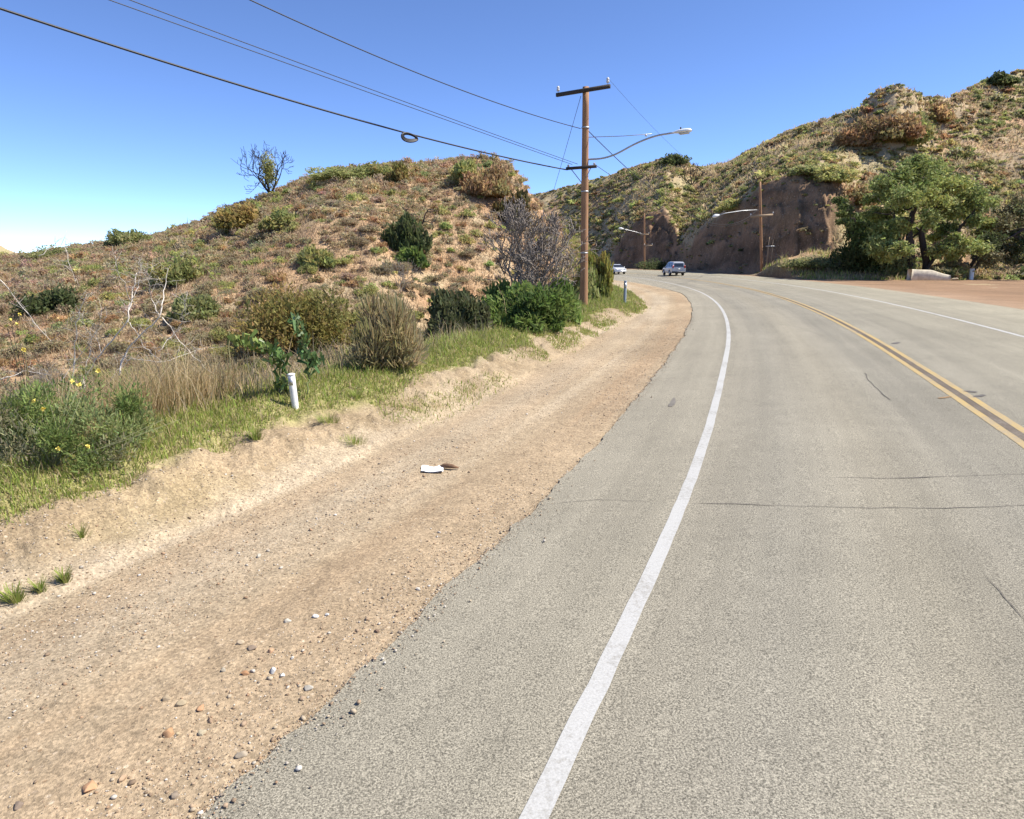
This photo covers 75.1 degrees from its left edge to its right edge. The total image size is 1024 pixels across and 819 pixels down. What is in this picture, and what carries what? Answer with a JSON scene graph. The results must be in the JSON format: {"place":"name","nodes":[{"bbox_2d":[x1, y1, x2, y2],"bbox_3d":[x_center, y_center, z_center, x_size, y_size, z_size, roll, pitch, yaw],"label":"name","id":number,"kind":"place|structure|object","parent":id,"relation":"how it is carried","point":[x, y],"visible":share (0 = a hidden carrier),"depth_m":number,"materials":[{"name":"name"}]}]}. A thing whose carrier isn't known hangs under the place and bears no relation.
{"place":"outdoors","nodes":[
{"label":"outdoors","id":0,"kind":"place"},
{"bbox_2d":[3,308,250,446],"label":"tall dry grass","id":1,"kind":"structure","parent":0,"point":[153,384],"depth_m":8.71,"materials":[{"name":"plant"}]},
{"bbox_2d":[0,158,576,388],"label":"hill","id":2,"kind":"structure","parent":0,"point":[445,283],"depth_m":37.01,"materials":[{"name":"soil"}]},
{"bbox_2d":[0,343,34,359],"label":"shrub","id":3,"kind":"object","parent":2,"relation":"on","point":[9,352],"visible":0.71,"depth_m":26.20,"materials":[{"name":"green plant"}]},
{"bbox_2d":[17,357,67,373],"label":"shrub","id":4,"kind":"object","parent":2,"relation":"on","point":[40,364],"visible":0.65,"depth_m":24.65,"materials":[{"name":"brown plant"}]},
{"bbox_2d":[8,283,82,315],"bbox_3d":[-22.420,-5.364,32.381,3.260,1.536,2.527,0,13,0],"label":"bush","id":5,"kind":"object","parent":2,"relation":"on","point":[44,302],"visible":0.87,"depth_m":32.19,"materials":[{"name":"green plant"}]},
{"bbox_2d":[17,244,78,257],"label":"bush","id":6,"kind":"object","parent":2,"relation":"on","point":[56,250],"visible":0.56,"depth_m":48.86,"materials":[{"name":"green plant"}]},
{"bbox_2d":[30,339,69,353],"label":"shrub","id":7,"kind":"object","parent":2,"relation":"on","point":[51,344],"visible":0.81,"depth_m":26.66,"materials":[{"name":"brown plant"}]},
{"bbox_2d":[39,321,81,336],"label":"shrub","id":8,"kind":"object","parent":2,"relation":"on","point":[62,331],"visible":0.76,"depth_m":28.60,"materials":[{"name":"brown plant"}]},
{"bbox_2d":[67,328,100,340],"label":"shrub","id":9,"kind":"object","parent":2,"relation":"on","point":[85,333],"visible":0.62,"depth_m":28.10,"materials":[{"name":"brown plant"}]},
{"bbox_2d":[88,350,140,370],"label":"shrub","id":10,"kind":"object","parent":2,"relation":"on","point":[107,364],"visible":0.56,"depth_m":24.39,"materials":[{"name":"brown plant"}]},
{"bbox_2d":[102,342,132,353],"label":"shrub","id":11,"kind":"object","parent":2,"relation":"on","point":[121,347],"visible":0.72,"depth_m":26.40,"materials":[{"name":"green plant"}]},
{"bbox_2d":[102,228,152,245],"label":"bush","id":12,"kind":"object","parent":2,"relation":"on","point":[119,237],"visible":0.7,"depth_m":49.53,"materials":[{"name":"green plant"}]},
{"bbox_2d":[124,310,156,327],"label":"shrub","id":13,"kind":"object","parent":2,"relation":"on","point":[139,322],"visible":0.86,"depth_m":29.46,"materials":[{"name":"green plant"}]},
{"bbox_2d":[138,303,170,314],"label":"shrub","id":14,"kind":"object","parent":2,"relation":"on","point":[151,308],"visible":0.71,"depth_m":30.46,"materials":[{"name":"brown plant"}]},
{"bbox_2d":[139,295,171,306],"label":"shrub","id":15,"kind":"object","parent":2,"relation":"on","point":[148,300],"visible":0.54,"depth_m":31.59,"materials":[{"name":"beige plant"}]},
{"bbox_2d":[147,253,206,285],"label":"bush","id":16,"kind":"object","parent":2,"relation":"on","point":[184,271],"visible":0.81,"depth_m":34.49,"materials":[{"name":"green plant"}]},
{"bbox_2d":[165,293,221,321],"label":"bush","id":17,"kind":"object","parent":2,"relation":"on","point":[207,305],"visible":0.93,"depth_m":29.38,"materials":[{"name":"green plant"}]},
{"bbox_2d":[181,330,223,345],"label":"shrub","id":18,"kind":"object","parent":2,"relation":"on","point":[197,339],"visible":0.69,"depth_m":26.88,"materials":[{"name":"brown plant"}]},
{"bbox_2d":[183,346,224,364],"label":"shrub","id":19,"kind":"object","parent":2,"relation":"on","point":[203,354],"visible":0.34,"depth_m":25.35,"materials":[{"name":"brown plant"}]},
{"bbox_2d":[192,280,220,294],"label":"shrub","id":20,"kind":"object","parent":2,"relation":"on","point":[203,287],"visible":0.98,"depth_m":32.12,"materials":[{"name":"beige plant"}]},
{"bbox_2d":[208,345,236,357],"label":"shrub","id":21,"kind":"object","parent":2,"relation":"on","point":[217,348],"visible":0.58,"depth_m":26.11,"materials":[{"name":"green plant"}]},
{"bbox_2d":[207,326,240,340],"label":"shrub","id":22,"kind":"object","parent":2,"relation":"on","point":[217,332],"visible":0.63,"depth_m":27.28,"materials":[{"name":"green plant"}]},
{"bbox_2d":[210,200,258,229],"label":"bush","id":23,"kind":"object","parent":2,"relation":"on","point":[234,217],"visible":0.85,"depth_m":43.80,"materials":[{"name":"yellow plant"}]},
{"bbox_2d":[232,345,262,357],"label":"shrub","id":24,"kind":"object","parent":2,"relation":"on","point":[246,353],"visible":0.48,"depth_m":25.96,"materials":[{"name":"green plant"}]},
{"bbox_2d":[242,287,275,300],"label":"shrub","id":25,"kind":"object","parent":2,"relation":"on","point":[250,293],"visible":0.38,"depth_m":31.07,"materials":[{"name":"brown plant"}]},
{"bbox_2d":[232,141,292,193],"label":"dead tree","id":26,"kind":"object","parent":2,"relation":"on","point":[268,167],"visible":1,"depth_m":52.88,"materials":[{"name":"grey plant"}]},
{"bbox_2d":[262,270,286,280],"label":"shrub","id":27,"kind":"object","parent":2,"relation":"on","point":[274,276],"visible":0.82,"depth_m":33.14,"materials":[{"name":"brown plant"}]},
{"bbox_2d":[257,206,299,229],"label":"bush","id":28,"kind":"object","parent":2,"relation":"on","point":[276,219],"visible":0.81,"depth_m":40.35,"materials":[{"name":"green plant"}]},
{"bbox_2d":[0,188,579,454],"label":"dry grass","id":29,"kind":"structure","parent":2,"relation":"on","point":[330,352],"depth_m":11.28,"materials":[{"name":"plant"}]},
{"bbox_2d":[230,276,353,352],"bbox_3d":[-8.771,-3.958,26.947,4.873,2.908,4.815,-4,13,-17],"label":"bush","id":30,"kind":"object","parent":2,"relation":"on","point":[315,314],"visible":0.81,"depth_m":26.27,"materials":[{"name":"green plant"}]},
{"bbox_2d":[0,150,589,405],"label":"scrub","id":31,"kind":"object","parent":2,"relation":"on","point":[173,236],"visible":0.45,"depth_m":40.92,"materials":[{"name":"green plant"}]},
{"bbox_2d":[296,263,317,273],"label":"shrub","id":32,"kind":"object","parent":2,"relation":"on","point":[313,269],"visible":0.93,"depth_m":33.89,"materials":[{"name":"green plant"}]},
{"bbox_2d":[295,243,336,267],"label":"bush","id":33,"kind":"object","parent":2,"relation":"on","point":[313,255],"visible":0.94,"depth_m":34.35,"materials":[{"name":"green plant"}]},
{"bbox_2d":[0,228,650,527],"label":"grass","id":34,"kind":"structure","parent":2,"relation":"on","point":[476,339],"depth_m":9.66,"materials":[{"name":"plant"}]},
{"bbox_2d":[304,166,370,180],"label":"bush","id":35,"kind":"object","parent":2,"relation":"on","point":[330,172],"visible":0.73,"depth_m":48.23,"materials":[{"name":"green plant"}]},
{"bbox_2d":[347,232,370,244],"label":"shrub","id":36,"kind":"object","parent":2,"relation":"on","point":[359,240],"visible":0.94,"depth_m":36.62,"materials":[{"name":"brown plant"}]},
{"bbox_2d":[349,281,381,297],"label":"shrub","id":37,"kind":"object","parent":2,"relation":"on","point":[370,289],"visible":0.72,"depth_m":32.11,"materials":[{"name":"green plant"}]},
{"bbox_2d":[357,222,381,231],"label":"shrub","id":38,"kind":"object","parent":2,"relation":"on","point":[371,227],"visible":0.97,"depth_m":37.80,"materials":[{"name":"beige plant"}]},
{"bbox_2d":[348,160,393,175],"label":"bush","id":39,"kind":"object","parent":2,"relation":"on","point":[373,167],"visible":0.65,"depth_m":49.54,"materials":[{"name":"green plant"}]},
{"bbox_2d":[367,264,396,273],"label":"shrub","id":40,"kind":"object","parent":2,"relation":"on","point":[380,269],"visible":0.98,"depth_m":34.52,"materials":[{"name":"brown plant"}]},
{"bbox_2d":[383,161,409,183],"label":"bush","id":41,"kind":"object","parent":2,"relation":"on","point":[399,172],"visible":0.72,"depth_m":48.33,"materials":[{"name":"green plant"}]},
{"bbox_2d":[380,256,421,291],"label":"dead shrub","id":42,"kind":"object","parent":2,"relation":"on","point":[398,279],"visible":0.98,"depth_m":33.98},
{"bbox_2d":[380,210,432,251],"bbox_3d":[-6.177,-10.265,38.490,3.176,2.400,2.724,0,13,0],"label":"bush","id":43,"kind":"object","parent":2,"relation":"on","point":[403,231],"visible":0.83,"depth_m":37.78,"materials":[{"name":"green plant"}]},
{"bbox_2d":[393,246,430,268],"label":"bush","id":44,"kind":"object","parent":2,"relation":"on","point":[405,254],"visible":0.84,"depth_m":36.76,"materials":[{"name":"green plant"}]},
{"bbox_2d":[446,157,483,183],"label":"bush","id":45,"kind":"object","parent":2,"relation":"on","point":[457,170],"visible":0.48,"depth_m":48.02,"materials":[{"name":"green plant"}]},
{"bbox_2d":[457,156,514,196],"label":"bush","id":46,"kind":"object","parent":2,"relation":"on","point":[493,182],"visible":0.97,"depth_m":46.78,"materials":[{"name":"brown plant"}]},
{"bbox_2d":[491,188,533,225],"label":"bush","id":47,"kind":"object","parent":2,"relation":"on","point":[501,206],"visible":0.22,"depth_m":45.92,"materials":[{"name":"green plant"}]},
{"bbox_2d":[521,208,579,284],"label":"dead shrub","id":48,"kind":"object","parent":2,"relation":"on","point":[547,274],"visible":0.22,"depth_m":44.87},
{"bbox_2d":[0,269,1023,818],"bbox_3d":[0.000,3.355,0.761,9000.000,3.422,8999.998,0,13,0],"label":"ground","id":49,"kind":"structure","parent":0,"point":[52,757],"depth_m":5.60,"materials":[{"name":"soil"}]},
{"bbox_2d":[0,581,29,603],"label":"grass tuft","id":50,"kind":"object","parent":49,"relation":"on","point":[14,597],"visible":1,"depth_m":4.83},
{"bbox_2d":[5,313,29,384],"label":"flower stems","id":51,"kind":"object","parent":49,"relation":"on","point":[10,320],"visible":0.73,"depth_m":10.56,"materials":[{"name":"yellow plant"}]},
{"bbox_2d":[27,573,48,592],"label":"grass tuft","id":52,"kind":"object","parent":49,"relation":"on","point":[40,587],"visible":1,"depth_m":4.98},
{"bbox_2d":[22,356,91,391],"bbox_3d":[-14.693,-0.942,21.204,1.740,1.524,2.274,5,14,22],"label":"dead shrub","id":53,"kind":"object","parent":49,"relation":"on","point":[41,374],"visible":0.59,"depth_m":21.29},
{"bbox_2d":[52,565,72,583],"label":"grass tuft","id":54,"kind":"object","parent":49,"relation":"on","point":[63,577],"visible":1,"depth_m":5.12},
{"bbox_2d":[0,347,180,472],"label":"bush","id":55,"kind":"object","parent":49,"relation":"on","point":[20,410],"visible":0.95,"depth_m":6.59,"materials":[{"name":"green plant"}]},
{"bbox_2d":[0,231,230,393],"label":"dead shrub","id":56,"kind":"object","parent":49,"relation":"on","point":[128,309],"visible":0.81,"depth_m":10.99,"materials":[{"name":"plant"}]},
{"bbox_2d":[243,427,265,440],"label":"grass tuft","id":57,"kind":"object","parent":49,"relation":"on","point":[256,435],"visible":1,"depth_m":7.98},
{"bbox_2d":[226,310,324,394],"bbox_3d":[-3.399,-0.750,9.569,1.451,1.338,0.706,0,13,0],"label":"leafy plant","id":58,"kind":"object","parent":49,"relation":"on","point":[279,357],"visible":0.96,"depth_m":9.52,"materials":[{"name":"green plant"}]},
{"bbox_2d":[287,373,298,408],"bbox_3d":[-3.087,-0.201,9.413,0.109,0.632,0.113,-3,13,1],"label":"marker post","id":59,"kind":"object","parent":49,"relation":"on","point":[292,388],"visible":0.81,"depth_m":9.36,"materials":[{"name":"white plastic"}]},
{"bbox_2d":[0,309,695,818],"bbox_3d":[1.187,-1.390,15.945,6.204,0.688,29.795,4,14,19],"label":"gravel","id":60,"kind":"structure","parent":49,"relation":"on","point":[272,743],"depth_m":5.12,"materials":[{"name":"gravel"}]},
{"bbox_2d":[345,288,430,370],"bbox_3d":[-2.328,-1.455,12.054,1.490,1.520,1.371,-5,14,-23],"label":"bush","id":61,"kind":"object","parent":49,"relation":"on","point":[386,334],"visible":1,"depth_m":11.79,"materials":[{"name":"beige plant"}]},
{"bbox_2d":[424,286,493,337],"bbox_3d":[-1.455,-2.674,18.306,1.952,1.441,1.880,0,13,0],"label":"bush","id":62,"kind":"object","parent":49,"relation":"on","point":[457,306],"visible":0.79,"depth_m":17.96,"materials":[{"name":"green plant"}]},
{"bbox_2d":[480,277,512,301],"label":"bush","id":63,"kind":"object","parent":49,"relation":"on","point":[493,288],"visible":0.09,"depth_m":21.61,"materials":[{"name":"green plant"}]},
{"bbox_2d":[481,280,580,333],"bbox_3d":[0.442,-3.065,19.672,3.042,1.516,2.974,5,14,22],"label":"bush","id":64,"kind":"object","parent":49,"relation":"on","point":[525,306],"visible":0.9,"depth_m":19.10,"materials":[{"name":"green plant"}]},
{"bbox_2d":[478,195,603,290],"bbox_3d":[0.733,-4.825,21.388,3.438,4.036,5.174,-12,18,-43],"label":"dead tree","id":65,"kind":"object","parent":49,"relation":"on","point":[533,254],"visible":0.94,"depth_m":21.14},
{"bbox_2d":[544,273,583,324],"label":"bush","id":66,"kind":"object","parent":49,"relation":"on","point":[569,290],"visible":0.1,"depth_m":22.71,"materials":[{"name":"green plant"}]},
{"bbox_2d":[576,267,600,299],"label":"bush","id":67,"kind":"object","parent":49,"relation":"on","point":[592,290],"visible":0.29,"depth_m":29.90,"materials":[{"name":"green plant"}]},
{"bbox_2d":[572,246,613,298],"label":"bush","id":68,"kind":"object","parent":49,"relation":"on","point":[604,274],"visible":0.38,"depth_m":31.86,"materials":[{"name":"green plant"}]},
{"bbox_2d":[556,77,691,305],"bbox_3d":[4.135,-8.094,26.075,5.464,9.064,0.616,7,15,28],"label":"utility pole","id":69,"kind":"object","parent":49,"relation":"on","point":[585,166],"visible":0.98,"depth_m":26.35,"materials":[{"name":"brown wood"}]},
{"bbox_2d":[0,7,566,169],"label":"telephone cable","id":70,"kind":"object","parent":69,"relation":"attached to","point":[98,40],"visible":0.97,"depth_m":15.74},
{"bbox_2d":[109,0,571,164],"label":"power line","id":71,"kind":"object","parent":69,"relation":"attached to","point":[315,73],"visible":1,"depth_m":17.04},
{"bbox_2d":[130,0,576,163],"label":"power line","id":72,"kind":"object","parent":69,"relation":"attached to","point":[330,74],"visible":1,"depth_m":17.14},
{"bbox_2d":[250,0,580,128],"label":"power line","id":73,"kind":"object","parent":69,"relation":"attached to","point":[399,65],"visible":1,"depth_m":18.80,"materials":[{"name":"metal"}]},
{"bbox_2d":[619,213,652,267],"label":"utility pole","id":74,"kind":"object","parent":49,"relation":"on","point":[643,234],"visible":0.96,"depth_m":120.73,"materials":[{"name":"brown wood"}]},
{"bbox_2d":[712,182,773,271],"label":"utility pole","id":75,"kind":"object","parent":49,"relation":"on","point":[760,215],"visible":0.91,"depth_m":80.55,"materials":[{"name":"brown wood"}]},
{"bbox_2d":[906,269,957,280],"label":"concrete block","id":76,"kind":"object","parent":49,"relation":"on","point":[920,275],"depth_m":61.06,"materials":[{"name":"concrete"}]},
{"bbox_2d":[0,71,1023,287],"bbox_3d":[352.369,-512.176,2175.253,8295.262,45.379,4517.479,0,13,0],"label":"hillside","id":77,"kind":"structure","parent":0,"point":[788,197],"depth_m":99.82,"materials":[{"name":"soil"}]},
{"bbox_2d":[634,257,670,269],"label":"bush","id":78,"kind":"object","parent":77,"relation":"on","point":[658,265],"visible":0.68,"depth_m":120.23,"materials":[{"name":"green plant"}]},
{"bbox_2d":[661,153,692,164],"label":"bush","id":79,"kind":"object","parent":77,"relation":"on","point":[671,158],"visible":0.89,"depth_m":160.81,"materials":[{"name":"green plant"}]},
{"bbox_2d":[682,163,705,184],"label":"dead tree","id":80,"kind":"object","parent":77,"relation":"on","point":[693,173],"visible":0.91,"depth_m":151.99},
{"bbox_2d":[712,198,742,210],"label":"bush","id":81,"kind":"object","parent":77,"relation":"on","point":[728,204],"visible":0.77,"depth_m":97.79,"materials":[{"name":"green plant"}]},
{"bbox_2d":[534,68,1023,279],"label":"chaparral","id":82,"kind":"object","parent":77,"relation":"on","point":[807,157],"visible":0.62,"depth_m":112.45,"materials":[{"name":"green plant"}]},
{"bbox_2d":[534,71,1023,279],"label":"hill grass","id":83,"kind":"structure","parent":77,"relation":"on","point":[1010,142],"depth_m":113.44,"materials":[{"name":"plant"}]},
{"bbox_2d":[777,255,836,267],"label":"bush","id":84,"kind":"object","parent":77,"relation":"on","point":[817,261],"visible":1,"depth_m":66.47,"materials":[{"name":"green plant"}]},
{"bbox_2d":[786,162,829,176],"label":"bush","id":85,"kind":"object","parent":77,"relation":"on","point":[798,170],"visible":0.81,"depth_m":84.16,"materials":[{"name":"green plant"}]},
{"bbox_2d":[808,162,861,183],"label":"bush","id":86,"kind":"object","parent":77,"relation":"on","point":[835,173],"visible":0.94,"depth_m":80.91,"materials":[{"name":"green plant"}]},
{"bbox_2d":[832,126,874,146],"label":"bush","id":87,"kind":"object","parent":77,"relation":"on","point":[847,136],"visible":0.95,"depth_m":100.66,"materials":[{"name":"brown plant"}]},
{"bbox_2d":[829,195,880,266],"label":"oak tree","id":88,"kind":"object","parent":77,"relation":"on","point":[852,220],"visible":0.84,"depth_m":64.03,"materials":[{"name":"green plant"}]},
{"bbox_2d":[823,239,892,272],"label":"bush","id":89,"kind":"object","parent":77,"relation":"on","point":[849,259],"visible":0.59,"depth_m":64.85,"materials":[{"name":"green plant"}]},
{"bbox_2d":[843,180,876,206],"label":"bush","id":90,"kind":"object","parent":77,"relation":"on","point":[855,195],"visible":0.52,"depth_m":82.08,"materials":[{"name":"brown plant"}]},
{"bbox_2d":[849,109,926,142],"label":"bush","id":91,"kind":"object","parent":77,"relation":"on","point":[899,126],"visible":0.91,"depth_m":99.18,"materials":[{"name":"brown plant"}]},
{"bbox_2d":[762,246,1013,279],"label":"weeds","id":92,"kind":"object","parent":77,"relation":"on","point":[816,275],"visible":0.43,"depth_m":64.64,"materials":[{"name":"green plant"}]},
{"bbox_2d":[867,255,920,274],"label":"bush","id":93,"kind":"object","parent":77,"relation":"on","point":[896,267],"visible":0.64,"depth_m":63.94,"materials":[{"name":"green plant"}]},
{"bbox_2d":[903,111,935,144],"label":"bush","id":94,"kind":"object","parent":77,"relation":"on","point":[928,136],"visible":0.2,"depth_m":100.83,"materials":[{"name":"green plant"}]},
{"bbox_2d":[858,152,1004,269],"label":"oak tree","id":95,"kind":"object","parent":77,"relation":"on","point":[912,191],"visible":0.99,"depth_m":61.71,"materials":[{"name":"green plant"}]},
{"bbox_2d":[926,99,955,122],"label":"bush","id":96,"kind":"object","parent":77,"relation":"on","point":[942,111],"visible":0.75,"depth_m":109.33,"materials":[{"name":"brown plant"}]},
{"bbox_2d":[930,256,971,268],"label":"bush","id":97,"kind":"object","parent":77,"relation":"on","point":[951,264],"visible":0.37,"depth_m":66.43,"materials":[{"name":"green plant"}]},
{"bbox_2d":[965,191,1023,269],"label":"oak tree","id":98,"kind":"object","parent":77,"relation":"on","point":[1010,225],"visible":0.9,"depth_m":66.34,"materials":[{"name":"green plant"}]},
{"bbox_2d":[981,70,1022,85],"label":"bush","id":99,"kind":"object","parent":77,"relation":"on","point":[1000,78],"visible":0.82,"depth_m":121.10,"materials":[{"name":"green plant"}]},
{"bbox_2d":[0,0,1023,252],"label":"sky","id":100,"kind":"structure","parent":0,"point":[96,137],"materials":[{"name":"blue"}]},
{"bbox_2d":[197,269,1023,818],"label":"road","id":101,"kind":"structure","parent":0,"point":[823,645],"depth_m":4.54,"materials":[{"name":"asphalt"}]},
{"bbox_2d":[519,275,730,818],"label":"edge line","id":102,"kind":"object","parent":101,"relation":"on","point":[543,798],"visible":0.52,"depth_m":4.12,"materials":[{"name":"white paint"}]},
{"bbox_2d":[662,261,685,275],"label":"suv","id":103,"kind":"object","parent":101,"relation":"on","point":[671,267],"visible":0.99,"depth_m":85.07,"materials":[{"name":"paint"}]},
{"bbox_2d":[615,272,1023,447],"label":"line","id":104,"kind":"object","parent":101,"relation":"on","point":[1010,435],"visible":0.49,"depth_m":11.58,"materials":[{"name":"yellow paint"}]},
{"bbox_2d":[632,273,1023,440],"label":"seam","id":105,"kind":"object","parent":101,"relation":"on","point":[1007,426],"visible":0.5,"depth_m":12.10,"materials":[{"name":"asphalt"}]},
{"bbox_2d":[633,273,1023,432],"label":"line","id":106,"kind":"object","parent":101,"relation":"on","point":[993,411],"visible":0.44,"depth_m":12.48,"materials":[{"name":"yellow paint"}]},
{"bbox_2d":[640,271,1023,336],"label":"edge line","id":107,"kind":"object","parent":101,"relation":"on","point":[915,309],"visible":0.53,"depth_m":25.52,"materials":[{"name":"white paint"}]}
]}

